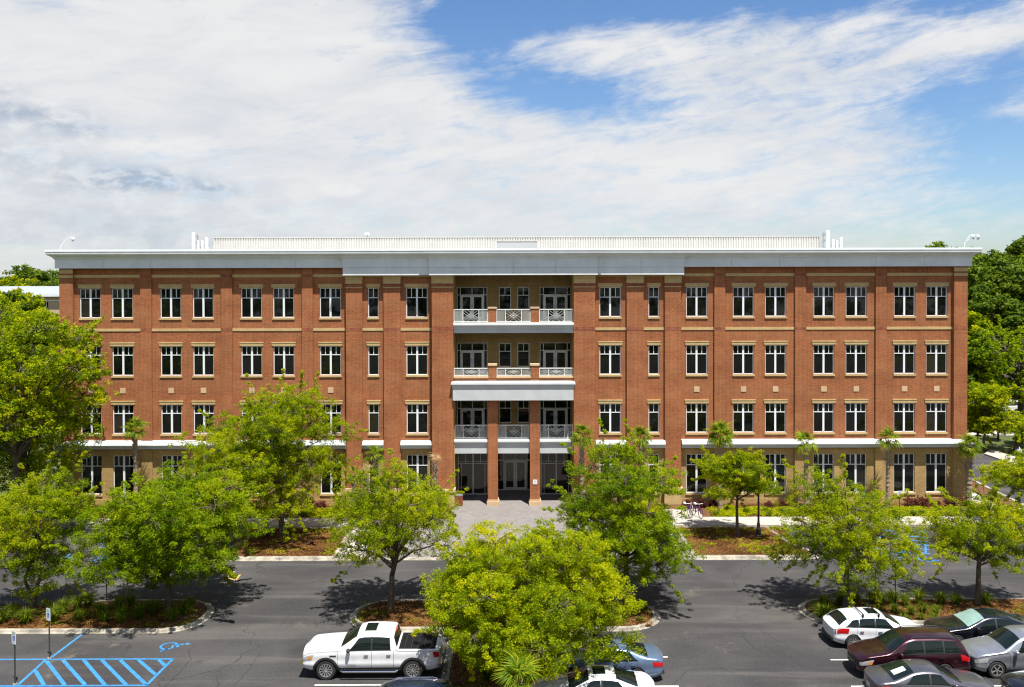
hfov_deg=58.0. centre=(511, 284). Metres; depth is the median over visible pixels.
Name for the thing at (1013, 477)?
oak tree
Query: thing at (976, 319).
woodland tree
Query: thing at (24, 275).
woodland tree
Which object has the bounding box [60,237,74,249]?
security camera
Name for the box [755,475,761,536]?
lamp post
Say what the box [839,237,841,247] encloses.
roof antenna
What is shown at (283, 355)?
window
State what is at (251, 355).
window
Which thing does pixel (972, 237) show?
security camera
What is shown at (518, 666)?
palm tree
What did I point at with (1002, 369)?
live oak tree
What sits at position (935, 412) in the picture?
window
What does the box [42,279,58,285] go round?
woodland tree
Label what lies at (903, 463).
window
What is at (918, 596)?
grass tussock
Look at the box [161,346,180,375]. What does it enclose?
window
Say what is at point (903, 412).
window
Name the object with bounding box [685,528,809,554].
mulch bed
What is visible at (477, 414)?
balcony door
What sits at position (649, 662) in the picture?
parked sedan
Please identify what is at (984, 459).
road
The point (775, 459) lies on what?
window
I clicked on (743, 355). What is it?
window
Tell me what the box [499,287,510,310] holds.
window
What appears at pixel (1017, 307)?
woodland tree
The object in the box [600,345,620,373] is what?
window
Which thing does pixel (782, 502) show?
maroon shrub
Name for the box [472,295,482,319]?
balcony door
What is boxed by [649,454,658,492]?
window
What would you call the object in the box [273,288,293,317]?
window
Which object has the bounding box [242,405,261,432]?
window
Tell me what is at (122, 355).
window
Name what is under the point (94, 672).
blue markings
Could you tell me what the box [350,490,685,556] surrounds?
plaza
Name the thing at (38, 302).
woodland tree
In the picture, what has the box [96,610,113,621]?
grass tussock
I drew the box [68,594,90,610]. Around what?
grass tussock
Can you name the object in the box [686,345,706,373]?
window
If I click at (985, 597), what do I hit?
grass tussock
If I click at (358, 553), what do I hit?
plaza slab
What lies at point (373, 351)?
window
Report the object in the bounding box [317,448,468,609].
oak tree
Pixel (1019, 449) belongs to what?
lamp post
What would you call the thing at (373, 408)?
window
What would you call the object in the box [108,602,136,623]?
grass tussock
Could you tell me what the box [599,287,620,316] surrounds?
window
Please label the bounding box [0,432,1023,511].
ground
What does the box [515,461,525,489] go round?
entrance door
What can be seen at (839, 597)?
grass tussock
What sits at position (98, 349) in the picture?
window
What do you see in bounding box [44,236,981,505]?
brick office building
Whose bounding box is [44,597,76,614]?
grass tussock
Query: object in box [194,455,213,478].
window
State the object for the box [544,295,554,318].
balcony door
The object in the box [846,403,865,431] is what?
window
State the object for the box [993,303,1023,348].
woodland tree
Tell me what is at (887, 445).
palm tree
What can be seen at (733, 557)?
kerb
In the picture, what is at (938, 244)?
woodland tree
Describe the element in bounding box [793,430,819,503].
palm tree
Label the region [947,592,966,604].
grass tussock
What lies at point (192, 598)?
grass tussock
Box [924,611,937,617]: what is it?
grass tussock
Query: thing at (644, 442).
palm tree
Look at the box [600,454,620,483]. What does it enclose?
window
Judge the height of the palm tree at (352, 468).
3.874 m
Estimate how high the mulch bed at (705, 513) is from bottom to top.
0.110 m
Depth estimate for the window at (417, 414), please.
69.46 m
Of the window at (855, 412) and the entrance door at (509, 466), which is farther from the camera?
the entrance door at (509, 466)
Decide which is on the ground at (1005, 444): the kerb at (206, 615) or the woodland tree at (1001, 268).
the woodland tree at (1001, 268)
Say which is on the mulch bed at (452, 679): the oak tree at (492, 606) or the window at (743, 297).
the oak tree at (492, 606)
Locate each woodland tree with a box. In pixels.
[0,274,27,285]
[0,282,16,285]
[0,290,32,324]
[0,307,42,345]
[2,268,39,280]
[2,287,53,315]
[2,345,26,384]
[10,262,54,279]
[14,279,44,285]
[16,323,59,358]
[19,345,57,458]
[25,277,49,284]
[28,269,58,284]
[31,307,59,327]
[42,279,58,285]
[925,241,970,283]
[967,310,992,351]
[967,346,999,400]
[967,421,983,447]
[968,256,1001,287]
[968,263,998,314]
[968,291,1023,343]
[970,329,1018,376]
[972,255,1023,294]
[974,250,1007,264]
[974,264,1023,316]
[978,249,1011,267]
[987,297,1022,398]
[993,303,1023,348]
[1005,238,1023,355]
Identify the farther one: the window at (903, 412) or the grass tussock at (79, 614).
the window at (903, 412)
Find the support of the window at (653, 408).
in the brick office building at (488, 366)
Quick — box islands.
[0,503,1023,686]
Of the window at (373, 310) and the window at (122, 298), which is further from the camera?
the window at (122, 298)
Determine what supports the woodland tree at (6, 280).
on the ground at (1005, 444)
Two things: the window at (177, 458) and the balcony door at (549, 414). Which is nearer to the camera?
the window at (177, 458)
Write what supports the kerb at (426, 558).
on the car park
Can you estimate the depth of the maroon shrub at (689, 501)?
68.05 m
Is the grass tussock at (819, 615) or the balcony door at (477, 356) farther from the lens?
the balcony door at (477, 356)
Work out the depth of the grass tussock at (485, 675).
39.36 m
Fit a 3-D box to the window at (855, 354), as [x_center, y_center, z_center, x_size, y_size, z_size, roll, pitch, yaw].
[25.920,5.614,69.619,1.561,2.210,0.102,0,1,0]
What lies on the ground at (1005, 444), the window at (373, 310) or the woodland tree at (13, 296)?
the woodland tree at (13, 296)
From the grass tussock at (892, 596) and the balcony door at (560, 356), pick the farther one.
the balcony door at (560, 356)
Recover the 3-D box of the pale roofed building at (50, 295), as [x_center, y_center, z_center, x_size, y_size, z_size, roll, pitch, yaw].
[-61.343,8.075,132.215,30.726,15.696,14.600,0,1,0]
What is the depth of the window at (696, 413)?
69.68 m
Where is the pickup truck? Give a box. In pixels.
[300,621,444,679]
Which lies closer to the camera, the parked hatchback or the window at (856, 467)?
the parked hatchback
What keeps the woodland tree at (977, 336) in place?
on the ground at (1005, 444)
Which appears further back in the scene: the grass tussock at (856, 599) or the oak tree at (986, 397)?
the oak tree at (986, 397)
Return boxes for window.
[80,288,100,317]
[81,347,100,375]
[81,405,101,433]
[82,456,101,493]
[112,288,132,317]
[113,346,132,375]
[113,405,133,433]
[114,456,133,492]
[161,288,180,317]
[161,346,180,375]
[161,405,181,433]
[162,455,181,493]
[193,288,212,317]
[193,346,213,374]
[194,405,213,433]
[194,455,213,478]
[241,288,261,317]
[242,346,261,374]
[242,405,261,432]
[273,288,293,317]
[274,346,293,374]
[320,288,340,316]
[320,346,340,374]
[321,404,340,432]
[321,455,341,493]
[368,288,378,316]
[368,346,378,374]
[369,404,378,432]
[369,455,378,492]
[406,288,427,316]
[406,346,427,374]
[407,404,427,432]
[407,455,427,492]
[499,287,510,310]
[499,343,510,366]
[499,401,510,422]
[517,287,528,310]
[517,343,528,366]
[518,401,529,422]
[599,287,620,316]
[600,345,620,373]
[600,404,620,432]
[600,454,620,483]
[649,287,658,316]
[649,345,658,373]
[649,404,658,432]
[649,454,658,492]
[686,287,706,316]
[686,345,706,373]
[686,403,706,431]
[686,454,706,492]
[733,287,753,315]
[733,345,753,373]
[733,403,753,431]
[733,454,753,492]
[765,287,785,315]
[765,345,785,373]
[765,403,785,431]
[765,454,784,492]
[813,454,833,491]
[814,287,833,315]
[814,345,833,373]
[814,403,833,431]
[846,287,865,315]
[846,345,865,373]
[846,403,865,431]
[846,454,865,491]
[894,286,914,315]
[894,344,914,373]
[894,403,913,431]
[894,454,913,491]
[926,344,946,373]
[926,403,945,431]
[926,454,945,491]
[927,286,946,315]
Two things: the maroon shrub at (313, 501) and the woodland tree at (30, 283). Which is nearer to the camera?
the maroon shrub at (313, 501)
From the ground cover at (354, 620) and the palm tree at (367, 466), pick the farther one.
the palm tree at (367, 466)
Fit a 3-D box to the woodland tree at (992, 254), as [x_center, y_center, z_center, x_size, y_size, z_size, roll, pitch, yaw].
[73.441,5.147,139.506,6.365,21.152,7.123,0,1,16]
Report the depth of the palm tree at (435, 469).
67.09 m
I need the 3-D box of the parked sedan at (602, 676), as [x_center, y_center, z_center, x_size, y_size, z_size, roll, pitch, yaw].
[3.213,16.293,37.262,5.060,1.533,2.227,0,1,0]
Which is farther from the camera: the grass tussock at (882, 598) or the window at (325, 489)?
the window at (325, 489)
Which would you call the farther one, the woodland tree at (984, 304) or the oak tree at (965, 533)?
the woodland tree at (984, 304)
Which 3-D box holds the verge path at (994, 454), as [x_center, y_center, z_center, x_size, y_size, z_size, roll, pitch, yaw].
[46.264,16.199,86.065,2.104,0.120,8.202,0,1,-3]
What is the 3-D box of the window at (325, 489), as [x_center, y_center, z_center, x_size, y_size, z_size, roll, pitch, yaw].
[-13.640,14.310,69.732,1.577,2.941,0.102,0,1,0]
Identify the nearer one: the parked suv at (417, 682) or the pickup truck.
the parked suv at (417, 682)
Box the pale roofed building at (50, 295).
[0,286,58,315]
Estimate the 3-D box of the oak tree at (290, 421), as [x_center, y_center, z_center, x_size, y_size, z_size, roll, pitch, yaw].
[-16.415,11.106,60.524,11.740,11.387,12.229,0,1,26]
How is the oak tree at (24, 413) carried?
on the ground at (1005, 444)
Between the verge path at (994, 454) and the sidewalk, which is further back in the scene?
the verge path at (994, 454)
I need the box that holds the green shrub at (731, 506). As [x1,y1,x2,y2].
[724,503,734,509]
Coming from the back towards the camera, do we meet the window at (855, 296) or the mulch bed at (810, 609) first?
the window at (855, 296)
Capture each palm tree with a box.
[119,416,150,506]
[345,463,363,511]
[358,464,369,489]
[362,444,386,475]
[428,453,440,510]
[493,649,544,686]
[567,423,595,493]
[629,424,653,502]
[704,419,735,509]
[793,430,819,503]
[874,424,903,506]
[953,430,985,501]
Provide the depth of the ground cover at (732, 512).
66.66 m
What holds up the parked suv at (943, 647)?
on the car park
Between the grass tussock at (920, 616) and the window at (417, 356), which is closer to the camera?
the grass tussock at (920, 616)
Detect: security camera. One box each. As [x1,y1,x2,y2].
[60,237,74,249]
[964,235,979,247]
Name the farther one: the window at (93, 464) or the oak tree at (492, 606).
the window at (93, 464)
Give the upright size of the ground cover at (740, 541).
0.267 m
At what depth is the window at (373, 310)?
69.35 m
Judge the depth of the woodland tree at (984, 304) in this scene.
115.81 m
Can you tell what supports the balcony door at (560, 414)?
in the brick office building at (488, 366)
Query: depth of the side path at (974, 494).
69.95 m
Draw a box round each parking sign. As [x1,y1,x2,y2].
[12,630,16,684]
[46,608,51,658]
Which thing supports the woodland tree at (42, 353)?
on the ground at (1005, 444)
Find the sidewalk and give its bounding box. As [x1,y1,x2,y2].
[6,516,1019,527]
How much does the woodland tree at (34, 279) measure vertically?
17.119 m
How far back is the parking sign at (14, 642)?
39.29 m
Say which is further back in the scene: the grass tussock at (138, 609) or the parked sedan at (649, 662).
the grass tussock at (138, 609)
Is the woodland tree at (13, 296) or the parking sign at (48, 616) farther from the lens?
the woodland tree at (13, 296)
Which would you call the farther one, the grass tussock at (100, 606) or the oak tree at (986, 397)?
the oak tree at (986, 397)
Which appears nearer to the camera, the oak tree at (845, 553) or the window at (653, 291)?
the oak tree at (845, 553)
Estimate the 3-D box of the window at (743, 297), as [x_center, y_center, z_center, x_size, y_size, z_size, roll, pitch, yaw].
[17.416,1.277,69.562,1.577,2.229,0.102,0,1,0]
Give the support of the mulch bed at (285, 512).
on the ground at (1005, 444)
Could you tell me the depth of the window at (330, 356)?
69.62 m
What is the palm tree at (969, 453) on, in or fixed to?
on the mulch bed at (705, 513)
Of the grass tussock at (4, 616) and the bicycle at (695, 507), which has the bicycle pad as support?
the bicycle at (695, 507)
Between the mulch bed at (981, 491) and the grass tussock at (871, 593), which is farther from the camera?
the mulch bed at (981, 491)
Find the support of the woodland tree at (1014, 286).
on the ground at (1005, 444)
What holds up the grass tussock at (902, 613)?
on the mulch bed at (810, 609)
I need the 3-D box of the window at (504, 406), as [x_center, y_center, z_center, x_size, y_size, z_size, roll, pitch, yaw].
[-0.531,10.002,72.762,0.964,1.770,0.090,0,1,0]
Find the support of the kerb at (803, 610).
on the car park
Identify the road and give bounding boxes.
[972,453,1023,503]
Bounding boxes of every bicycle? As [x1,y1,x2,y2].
[681,502,691,517]
[691,502,702,518]
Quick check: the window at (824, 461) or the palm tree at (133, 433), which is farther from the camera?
the window at (824, 461)
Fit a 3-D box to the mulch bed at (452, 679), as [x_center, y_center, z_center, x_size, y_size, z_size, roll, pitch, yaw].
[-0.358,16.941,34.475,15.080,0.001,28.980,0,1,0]
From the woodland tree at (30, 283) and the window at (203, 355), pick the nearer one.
the window at (203, 355)
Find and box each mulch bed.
[0,601,206,628]
[26,504,451,518]
[230,529,341,555]
[357,600,652,686]
[577,502,1012,518]
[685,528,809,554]
[805,599,1023,619]
[972,481,1023,510]
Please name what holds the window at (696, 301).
in the brick office building at (488, 366)
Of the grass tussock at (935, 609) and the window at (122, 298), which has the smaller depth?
the grass tussock at (935, 609)
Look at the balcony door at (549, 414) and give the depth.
72.72 m
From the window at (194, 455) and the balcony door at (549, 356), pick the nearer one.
the window at (194, 455)
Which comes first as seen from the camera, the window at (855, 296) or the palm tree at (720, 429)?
the palm tree at (720, 429)
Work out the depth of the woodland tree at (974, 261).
127.78 m
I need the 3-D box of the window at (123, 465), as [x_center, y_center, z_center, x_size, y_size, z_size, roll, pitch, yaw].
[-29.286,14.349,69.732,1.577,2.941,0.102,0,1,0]
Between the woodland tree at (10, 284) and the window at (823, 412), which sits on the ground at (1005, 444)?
the woodland tree at (10, 284)
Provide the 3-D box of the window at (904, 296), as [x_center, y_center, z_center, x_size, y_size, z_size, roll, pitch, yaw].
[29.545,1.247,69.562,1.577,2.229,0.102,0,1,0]
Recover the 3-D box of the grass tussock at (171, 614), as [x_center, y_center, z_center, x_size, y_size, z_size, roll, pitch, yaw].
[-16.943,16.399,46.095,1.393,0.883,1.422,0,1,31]
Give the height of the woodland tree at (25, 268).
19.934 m
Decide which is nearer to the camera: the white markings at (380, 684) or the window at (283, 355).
the white markings at (380, 684)
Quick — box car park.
[0,527,1023,686]
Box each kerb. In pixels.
[0,599,213,633]
[5,524,1020,560]
[230,527,357,560]
[349,599,660,679]
[676,526,819,559]
[798,598,1023,624]
[972,479,1023,504]
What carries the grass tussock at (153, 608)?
on the mulch bed at (168, 624)
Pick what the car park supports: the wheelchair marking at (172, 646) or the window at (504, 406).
the wheelchair marking at (172, 646)
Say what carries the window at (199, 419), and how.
in the brick office building at (488, 366)
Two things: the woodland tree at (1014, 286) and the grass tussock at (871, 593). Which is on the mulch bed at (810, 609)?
the grass tussock at (871, 593)
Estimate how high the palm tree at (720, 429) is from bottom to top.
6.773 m
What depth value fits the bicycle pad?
66.38 m
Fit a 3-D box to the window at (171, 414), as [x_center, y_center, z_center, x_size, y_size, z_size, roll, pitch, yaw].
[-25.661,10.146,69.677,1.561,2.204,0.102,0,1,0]
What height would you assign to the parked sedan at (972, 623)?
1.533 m
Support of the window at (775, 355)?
in the brick office building at (488, 366)
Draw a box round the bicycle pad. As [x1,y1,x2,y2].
[666,509,701,516]
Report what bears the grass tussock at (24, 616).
on the mulch bed at (168, 624)
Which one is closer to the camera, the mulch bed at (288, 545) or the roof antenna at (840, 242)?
the mulch bed at (288, 545)
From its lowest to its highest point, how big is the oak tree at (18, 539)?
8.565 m
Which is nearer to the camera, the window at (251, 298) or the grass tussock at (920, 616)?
the grass tussock at (920, 616)
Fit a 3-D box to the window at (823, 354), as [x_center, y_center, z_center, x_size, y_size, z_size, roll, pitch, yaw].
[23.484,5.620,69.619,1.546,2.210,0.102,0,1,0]
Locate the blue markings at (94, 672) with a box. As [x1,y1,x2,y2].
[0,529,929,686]
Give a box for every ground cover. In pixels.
[2,505,1023,517]
[20,599,1023,686]
[244,525,799,553]
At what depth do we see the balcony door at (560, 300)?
72.61 m
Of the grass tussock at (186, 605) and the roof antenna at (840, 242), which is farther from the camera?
the roof antenna at (840, 242)
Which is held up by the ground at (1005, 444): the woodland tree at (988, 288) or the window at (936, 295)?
the woodland tree at (988, 288)
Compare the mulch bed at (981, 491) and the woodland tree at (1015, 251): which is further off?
the woodland tree at (1015, 251)
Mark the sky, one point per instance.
(126, 124)
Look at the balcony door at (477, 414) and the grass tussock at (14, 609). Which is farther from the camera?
the balcony door at (477, 414)
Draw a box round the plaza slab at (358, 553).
[345,547,375,556]
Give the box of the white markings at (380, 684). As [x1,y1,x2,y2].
[314,656,1000,686]
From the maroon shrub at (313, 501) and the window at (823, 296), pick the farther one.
the window at (823, 296)
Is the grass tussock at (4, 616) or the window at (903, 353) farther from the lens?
the window at (903, 353)
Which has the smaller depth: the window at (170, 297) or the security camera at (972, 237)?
the security camera at (972, 237)
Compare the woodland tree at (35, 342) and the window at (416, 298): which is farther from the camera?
the woodland tree at (35, 342)
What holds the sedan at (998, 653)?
on the car park
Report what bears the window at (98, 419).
in the brick office building at (488, 366)
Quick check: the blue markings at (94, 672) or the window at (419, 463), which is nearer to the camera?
the blue markings at (94, 672)
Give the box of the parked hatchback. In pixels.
[822,603,918,645]
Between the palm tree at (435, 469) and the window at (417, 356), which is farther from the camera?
the window at (417, 356)
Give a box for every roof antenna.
[205,237,209,248]
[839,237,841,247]
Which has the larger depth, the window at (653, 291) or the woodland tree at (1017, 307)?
the woodland tree at (1017, 307)
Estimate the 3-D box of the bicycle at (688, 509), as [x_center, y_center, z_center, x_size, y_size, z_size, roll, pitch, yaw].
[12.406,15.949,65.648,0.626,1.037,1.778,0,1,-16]
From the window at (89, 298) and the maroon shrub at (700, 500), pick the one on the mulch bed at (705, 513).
the maroon shrub at (700, 500)
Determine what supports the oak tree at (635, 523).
on the mulch bed at (452, 679)
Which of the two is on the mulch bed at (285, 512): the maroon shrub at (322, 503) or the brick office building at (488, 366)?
the maroon shrub at (322, 503)
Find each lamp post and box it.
[263,466,269,536]
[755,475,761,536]
[1016,447,1021,508]
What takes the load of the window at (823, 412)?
in the brick office building at (488, 366)
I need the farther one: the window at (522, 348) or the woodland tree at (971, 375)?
the woodland tree at (971, 375)
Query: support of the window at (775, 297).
in the brick office building at (488, 366)
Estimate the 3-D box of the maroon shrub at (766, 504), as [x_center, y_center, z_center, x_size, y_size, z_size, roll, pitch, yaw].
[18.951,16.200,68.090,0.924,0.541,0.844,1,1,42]
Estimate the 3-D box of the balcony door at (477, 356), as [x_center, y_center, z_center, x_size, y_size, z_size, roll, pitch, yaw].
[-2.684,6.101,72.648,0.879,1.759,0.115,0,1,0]
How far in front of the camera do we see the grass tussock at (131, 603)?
47.80 m
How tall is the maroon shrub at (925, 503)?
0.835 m
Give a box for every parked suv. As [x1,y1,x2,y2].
[378,677,453,686]
[847,625,970,671]
[982,400,1017,414]
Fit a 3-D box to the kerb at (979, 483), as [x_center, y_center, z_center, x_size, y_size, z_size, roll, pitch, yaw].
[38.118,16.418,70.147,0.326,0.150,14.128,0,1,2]
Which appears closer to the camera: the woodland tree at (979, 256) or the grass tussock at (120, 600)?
the grass tussock at (120, 600)
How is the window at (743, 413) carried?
in the brick office building at (488, 366)
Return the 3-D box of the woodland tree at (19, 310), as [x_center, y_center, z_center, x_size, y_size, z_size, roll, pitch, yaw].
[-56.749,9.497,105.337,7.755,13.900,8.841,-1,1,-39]
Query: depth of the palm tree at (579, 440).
66.81 m
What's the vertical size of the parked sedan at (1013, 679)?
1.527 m
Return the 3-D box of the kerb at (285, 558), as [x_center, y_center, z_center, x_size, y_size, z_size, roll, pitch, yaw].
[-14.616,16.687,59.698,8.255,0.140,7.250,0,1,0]
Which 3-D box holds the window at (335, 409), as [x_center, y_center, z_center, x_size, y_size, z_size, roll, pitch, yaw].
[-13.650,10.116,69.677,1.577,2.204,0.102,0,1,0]
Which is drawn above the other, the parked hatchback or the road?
the road
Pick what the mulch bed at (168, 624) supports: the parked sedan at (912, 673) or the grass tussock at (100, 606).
the grass tussock at (100, 606)
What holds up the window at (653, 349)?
in the brick office building at (488, 366)
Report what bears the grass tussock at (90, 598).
on the mulch bed at (168, 624)
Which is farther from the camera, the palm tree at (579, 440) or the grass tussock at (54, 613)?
the palm tree at (579, 440)
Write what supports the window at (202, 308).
in the brick office building at (488, 366)
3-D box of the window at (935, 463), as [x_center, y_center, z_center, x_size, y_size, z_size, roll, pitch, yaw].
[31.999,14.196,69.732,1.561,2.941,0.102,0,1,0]
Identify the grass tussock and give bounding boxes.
[0,601,24,617]
[0,607,15,622]
[9,605,38,624]
[39,603,67,621]
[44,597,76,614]
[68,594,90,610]
[69,606,90,620]
[74,589,99,606]
[89,597,110,614]
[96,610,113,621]
[108,594,132,612]
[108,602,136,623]
[122,590,142,608]
[125,600,151,619]
[139,596,167,614]
[159,605,185,621]
[174,597,197,614]
[181,596,201,608]
[474,662,496,679]
[809,602,825,617]
[811,591,837,607]
[815,603,835,616]
[830,589,842,603]
[849,591,863,602]
[863,589,881,603]
[875,593,888,604]
[881,587,905,603]
[888,602,902,612]
[894,609,908,616]
[899,593,916,605]
[902,604,918,614]
[906,586,929,603]
[915,602,931,612]
[916,611,927,619]
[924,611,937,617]
[926,603,943,614]
[930,590,953,604]
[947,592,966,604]
[975,589,997,605]
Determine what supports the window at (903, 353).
in the brick office building at (488, 366)
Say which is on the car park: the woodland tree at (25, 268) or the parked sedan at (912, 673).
the parked sedan at (912, 673)
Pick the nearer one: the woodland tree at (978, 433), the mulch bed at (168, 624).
the mulch bed at (168, 624)
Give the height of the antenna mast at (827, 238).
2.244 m
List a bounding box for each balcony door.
[461,295,471,319]
[461,351,471,372]
[461,409,471,430]
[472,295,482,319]
[472,351,483,372]
[472,409,483,430]
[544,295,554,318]
[544,351,554,372]
[544,409,554,430]
[555,295,566,318]
[555,351,566,372]
[555,409,566,430]
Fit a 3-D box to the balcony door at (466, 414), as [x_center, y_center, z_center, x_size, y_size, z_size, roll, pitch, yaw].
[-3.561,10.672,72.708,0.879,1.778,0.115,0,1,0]
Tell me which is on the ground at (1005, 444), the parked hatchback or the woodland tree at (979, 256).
the woodland tree at (979, 256)
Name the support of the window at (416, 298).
in the brick office building at (488, 366)
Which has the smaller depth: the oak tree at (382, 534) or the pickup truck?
the pickup truck
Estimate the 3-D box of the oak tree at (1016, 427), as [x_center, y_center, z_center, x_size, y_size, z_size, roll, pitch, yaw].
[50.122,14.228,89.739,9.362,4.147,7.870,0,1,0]
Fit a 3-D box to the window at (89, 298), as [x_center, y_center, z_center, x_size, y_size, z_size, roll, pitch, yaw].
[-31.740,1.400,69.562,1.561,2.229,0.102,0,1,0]
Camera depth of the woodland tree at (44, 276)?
166.82 m
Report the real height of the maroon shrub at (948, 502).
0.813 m
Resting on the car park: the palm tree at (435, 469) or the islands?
the islands
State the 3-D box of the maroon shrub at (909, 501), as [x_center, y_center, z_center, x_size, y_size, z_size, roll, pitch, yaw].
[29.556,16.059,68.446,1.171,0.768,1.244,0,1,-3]
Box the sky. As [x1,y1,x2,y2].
[0,0,1023,276]
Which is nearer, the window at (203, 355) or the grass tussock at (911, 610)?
the grass tussock at (911, 610)
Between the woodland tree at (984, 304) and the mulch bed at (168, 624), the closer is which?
the mulch bed at (168, 624)
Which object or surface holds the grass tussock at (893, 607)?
on the mulch bed at (810, 609)
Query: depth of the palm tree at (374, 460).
67.43 m
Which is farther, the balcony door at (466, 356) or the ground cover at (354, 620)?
the balcony door at (466, 356)
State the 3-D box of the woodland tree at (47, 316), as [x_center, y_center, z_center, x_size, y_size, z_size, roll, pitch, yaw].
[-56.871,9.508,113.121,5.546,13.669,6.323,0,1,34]
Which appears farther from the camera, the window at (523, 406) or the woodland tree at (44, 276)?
the woodland tree at (44, 276)
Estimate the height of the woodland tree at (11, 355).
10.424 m
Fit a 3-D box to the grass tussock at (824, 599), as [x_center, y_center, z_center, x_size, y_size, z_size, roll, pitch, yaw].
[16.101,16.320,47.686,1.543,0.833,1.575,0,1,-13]
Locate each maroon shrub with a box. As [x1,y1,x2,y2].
[303,498,316,505]
[315,500,326,507]
[680,499,693,507]
[692,498,707,506]
[708,498,717,505]
[764,500,774,506]
[775,499,785,505]
[903,496,918,505]
[915,495,930,506]
[944,496,961,505]
[958,497,966,505]
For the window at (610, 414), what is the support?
in the brick office building at (488, 366)
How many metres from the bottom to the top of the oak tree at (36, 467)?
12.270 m
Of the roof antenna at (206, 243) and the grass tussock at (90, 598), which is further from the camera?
the roof antenna at (206, 243)
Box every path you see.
[967,430,1013,435]
[972,493,1023,526]
[984,449,1017,463]
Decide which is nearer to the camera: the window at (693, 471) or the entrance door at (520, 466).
the window at (693, 471)
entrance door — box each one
[504,461,514,489]
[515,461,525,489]
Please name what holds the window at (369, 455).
in the brick office building at (488, 366)
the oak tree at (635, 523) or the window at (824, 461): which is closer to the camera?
the oak tree at (635, 523)
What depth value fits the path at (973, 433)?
98.36 m
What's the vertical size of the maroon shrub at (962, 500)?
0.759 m
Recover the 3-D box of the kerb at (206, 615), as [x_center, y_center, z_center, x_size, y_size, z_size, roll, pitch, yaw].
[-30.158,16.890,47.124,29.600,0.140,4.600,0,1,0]
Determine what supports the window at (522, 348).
in the brick office building at (488, 366)
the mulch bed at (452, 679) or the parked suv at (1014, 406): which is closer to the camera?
the mulch bed at (452, 679)
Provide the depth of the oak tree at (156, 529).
45.73 m
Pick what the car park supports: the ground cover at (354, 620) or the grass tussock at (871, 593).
the ground cover at (354, 620)
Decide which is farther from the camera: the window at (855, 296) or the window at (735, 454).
the window at (735, 454)
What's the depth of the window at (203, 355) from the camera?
69.62 m
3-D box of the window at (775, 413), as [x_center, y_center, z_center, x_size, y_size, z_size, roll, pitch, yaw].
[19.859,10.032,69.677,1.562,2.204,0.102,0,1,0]
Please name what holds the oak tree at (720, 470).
on the mulch bed at (721, 553)
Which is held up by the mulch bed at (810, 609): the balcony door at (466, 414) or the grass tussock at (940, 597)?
the grass tussock at (940, 597)
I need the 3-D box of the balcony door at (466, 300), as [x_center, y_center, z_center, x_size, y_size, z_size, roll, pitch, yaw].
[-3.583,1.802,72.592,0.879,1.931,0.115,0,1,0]
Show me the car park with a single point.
(255, 604)
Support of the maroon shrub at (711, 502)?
on the mulch bed at (705, 513)
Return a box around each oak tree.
[0,294,120,525]
[0,353,104,507]
[0,450,104,609]
[41,451,274,610]
[168,368,368,541]
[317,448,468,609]
[410,517,649,683]
[541,418,706,602]
[690,445,783,536]
[747,452,941,608]
[901,467,1023,603]
[967,317,1023,416]
[967,380,1018,451]
[976,410,1023,450]
[977,432,1023,502]
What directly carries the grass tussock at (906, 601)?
on the mulch bed at (810, 609)
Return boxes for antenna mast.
[192,232,198,248]
[822,230,829,247]
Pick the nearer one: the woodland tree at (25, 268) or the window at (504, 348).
the window at (504, 348)
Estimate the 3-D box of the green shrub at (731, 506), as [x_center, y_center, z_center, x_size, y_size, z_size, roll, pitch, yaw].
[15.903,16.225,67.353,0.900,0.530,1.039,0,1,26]
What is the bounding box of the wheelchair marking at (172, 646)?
[159,642,189,651]
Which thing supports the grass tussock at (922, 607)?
on the mulch bed at (810, 609)
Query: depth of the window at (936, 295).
69.56 m
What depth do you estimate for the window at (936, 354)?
69.62 m
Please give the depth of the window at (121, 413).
69.68 m
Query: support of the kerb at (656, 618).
on the car park
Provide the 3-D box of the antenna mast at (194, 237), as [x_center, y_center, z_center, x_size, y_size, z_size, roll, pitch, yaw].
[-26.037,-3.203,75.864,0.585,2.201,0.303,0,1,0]
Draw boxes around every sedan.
[530,665,654,686]
[552,637,664,677]
[862,659,994,686]
[923,607,1023,640]
[961,625,1023,678]
[1000,670,1023,686]
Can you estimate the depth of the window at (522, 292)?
72.65 m
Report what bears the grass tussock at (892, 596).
on the mulch bed at (810, 609)
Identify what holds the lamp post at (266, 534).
on the mulch bed at (288, 545)
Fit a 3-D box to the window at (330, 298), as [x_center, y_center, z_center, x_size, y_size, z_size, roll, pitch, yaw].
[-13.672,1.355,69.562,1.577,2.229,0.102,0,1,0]

